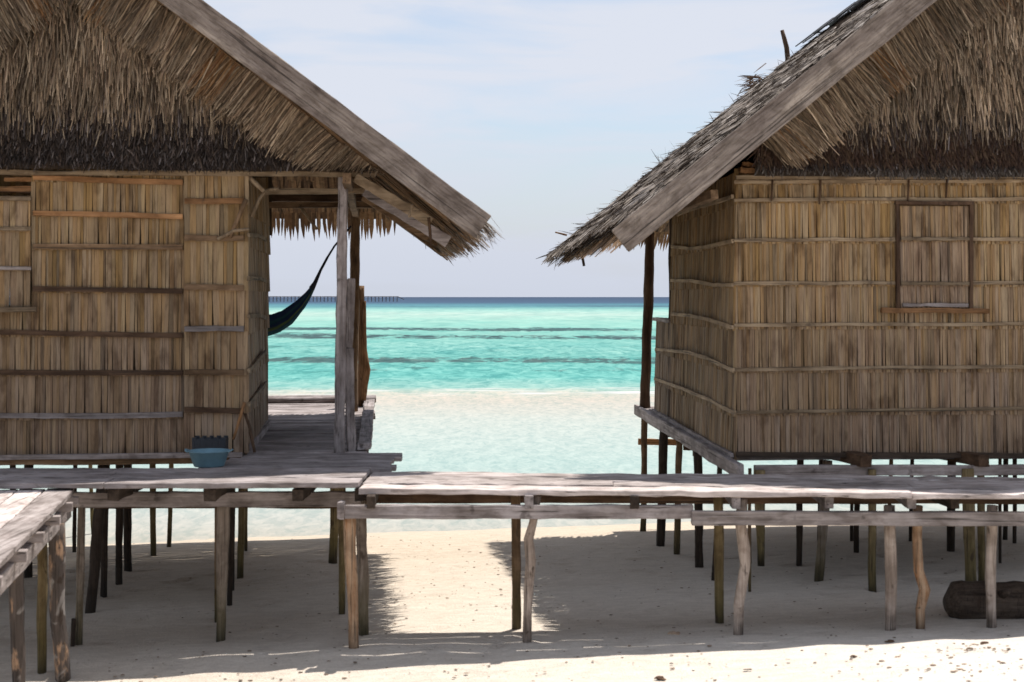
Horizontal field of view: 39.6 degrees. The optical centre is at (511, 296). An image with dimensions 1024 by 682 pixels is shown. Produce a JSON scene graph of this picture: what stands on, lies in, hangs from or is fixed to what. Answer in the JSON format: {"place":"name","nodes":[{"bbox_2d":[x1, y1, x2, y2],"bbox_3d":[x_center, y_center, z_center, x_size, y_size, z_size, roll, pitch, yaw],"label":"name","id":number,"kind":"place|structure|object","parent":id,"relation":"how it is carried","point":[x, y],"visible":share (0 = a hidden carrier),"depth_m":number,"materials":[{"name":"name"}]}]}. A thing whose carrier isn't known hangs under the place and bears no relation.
{"place":"outdoors","nodes":[
{"label":"outdoors","id":0,"kind":"place"},
{"bbox_2d":[0,522,1023,681],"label":"sand","id":1,"kind":"structure","parent":0,"point":[130,620],"depth_m":9.62,"materials":[{"name":"beige sand"}]},
{"bbox_2d":[0,488,78,681],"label":"boardwalk","id":2,"kind":"structure","parent":1,"relation":"on","point":[31,525],"depth_m":8.06,"materials":[{"name":"grey wood"}]},
{"bbox_2d":[0,467,370,644],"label":"boardwalk","id":3,"kind":"structure","parent":1,"relation":"on","point":[123,486],"depth_m":8.93,"materials":[{"name":"grey wood"}]},
{"bbox_2d":[215,453,401,474],"bbox_3d":[-1.462,1.731,9.919,1.361,1.186,1.238,0,0,0],"label":"plank landing","id":4,"kind":"object","parent":3,"relation":"on","point":[379,462],"visible":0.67,"depth_m":9.91,"materials":[{"name":"grey wood"}]},
{"bbox_2d":[184,448,232,467],"bbox_3d":[-2.045,1.082,9.600,0.291,0.119,0.291,0,0,-41],"label":"basin","id":5,"kind":"object","parent":4,"relation":"on","point":[208,457],"visible":1,"depth_m":9.51,"materials":[{"name":"blue plastic"}]},
{"bbox_2d":[192,435,227,456],"bbox_3d":[-2.147,1.065,10.118,0.236,0.147,0.143,0,0,-3],"label":"plastic crate","id":6,"kind":"object","parent":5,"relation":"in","point":[211,441],"visible":0.68,"depth_m":10.05,"materials":[{"name":"blue plastic"}]},
{"bbox_2d":[0,0,502,622],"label":"thatched hut","id":7,"kind":"object","parent":1,"relation":"on","point":[166,166],"visible":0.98,"depth_m":10.27,"materials":[{"name":"brown plant"}]},
{"bbox_2d":[268,226,350,335],"bbox_3d":[-2.676,-0.102,13.849,2.224,1.190,0.258,0,0,4],"label":"hammock","id":8,"kind":"object","parent":7,"relation":"hanging from","point":[282,320],"visible":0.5,"depth_m":13.80,"materials":[{"name":"fabric"}]},
{"bbox_2d":[113,535,1022,681],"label":"shell grit","id":9,"kind":"object","parent":1,"relation":"on","point":[968,648],"visible":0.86,"depth_m":8.13,"materials":[{"name":"brown"}]},
{"bbox_2d":[654,676,666,679],"bbox_3d":[0.791,2.030,7.586,0.071,0.019,0.041,0,0,13],"label":"beach scrap","id":10,"kind":"object","parent":1,"relation":"on","point":[659,677],"visible":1,"depth_m":7.58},
{"bbox_2d":[667,631,679,634],"bbox_3d":[0.984,2.041,8.649,0.088,0.022,0.067,0,0,0],"label":"beach scrap","id":11,"kind":"object","parent":1,"relation":"on","point":[673,632],"visible":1,"depth_m":8.63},
{"bbox_2d":[337,471,1023,648],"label":"boardwalk","id":12,"kind":"structure","parent":1,"relation":"on","point":[675,496],"depth_m":8.51,"materials":[{"name":"grey wood"}]},
{"bbox_2d":[536,0,1023,591],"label":"thatched hut","id":13,"kind":"object","parent":1,"relation":"on","point":[832,214],"visible":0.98,"depth_m":10.38,"materials":[{"name":"brown plant"}]},
{"bbox_2d":[880,201,989,313],"bbox_3d":[3.084,-0.290,10.375,0.794,0.824,0.058,0,0,-3],"label":"window","id":14,"kind":"structure","parent":13,"relation":"in","point":[944,241],"depth_m":10.38,"materials":[{"name":"brown wood"}]},
{"bbox_2d":[943,580,1023,618],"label":"driftwood log","id":15,"kind":"object","parent":1,"relation":"on","point":[962,599],"visible":0.75,"depth_m":8.77,"materials":[{"name":"brown wood"}]},
{"bbox_2d":[0,297,1023,545],"bbox_3d":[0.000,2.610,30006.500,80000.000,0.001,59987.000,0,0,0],"label":"water","id":16,"kind":"structure","parent":0,"point":[502,383],"depth_m":38.08,"materials":[{"name":"teal liquid"}]},
{"bbox_2d":[269,296,403,301],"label":"pier","id":17,"kind":"structure","parent":16,"relation":"in","point":[335,298],"depth_m":799.07,"materials":[{"name":"grey wood"}]},
{"bbox_2d":[203,0,856,296],"label":"sky","id":18,"kind":"structure","parent":0,"point":[535,112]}
]}

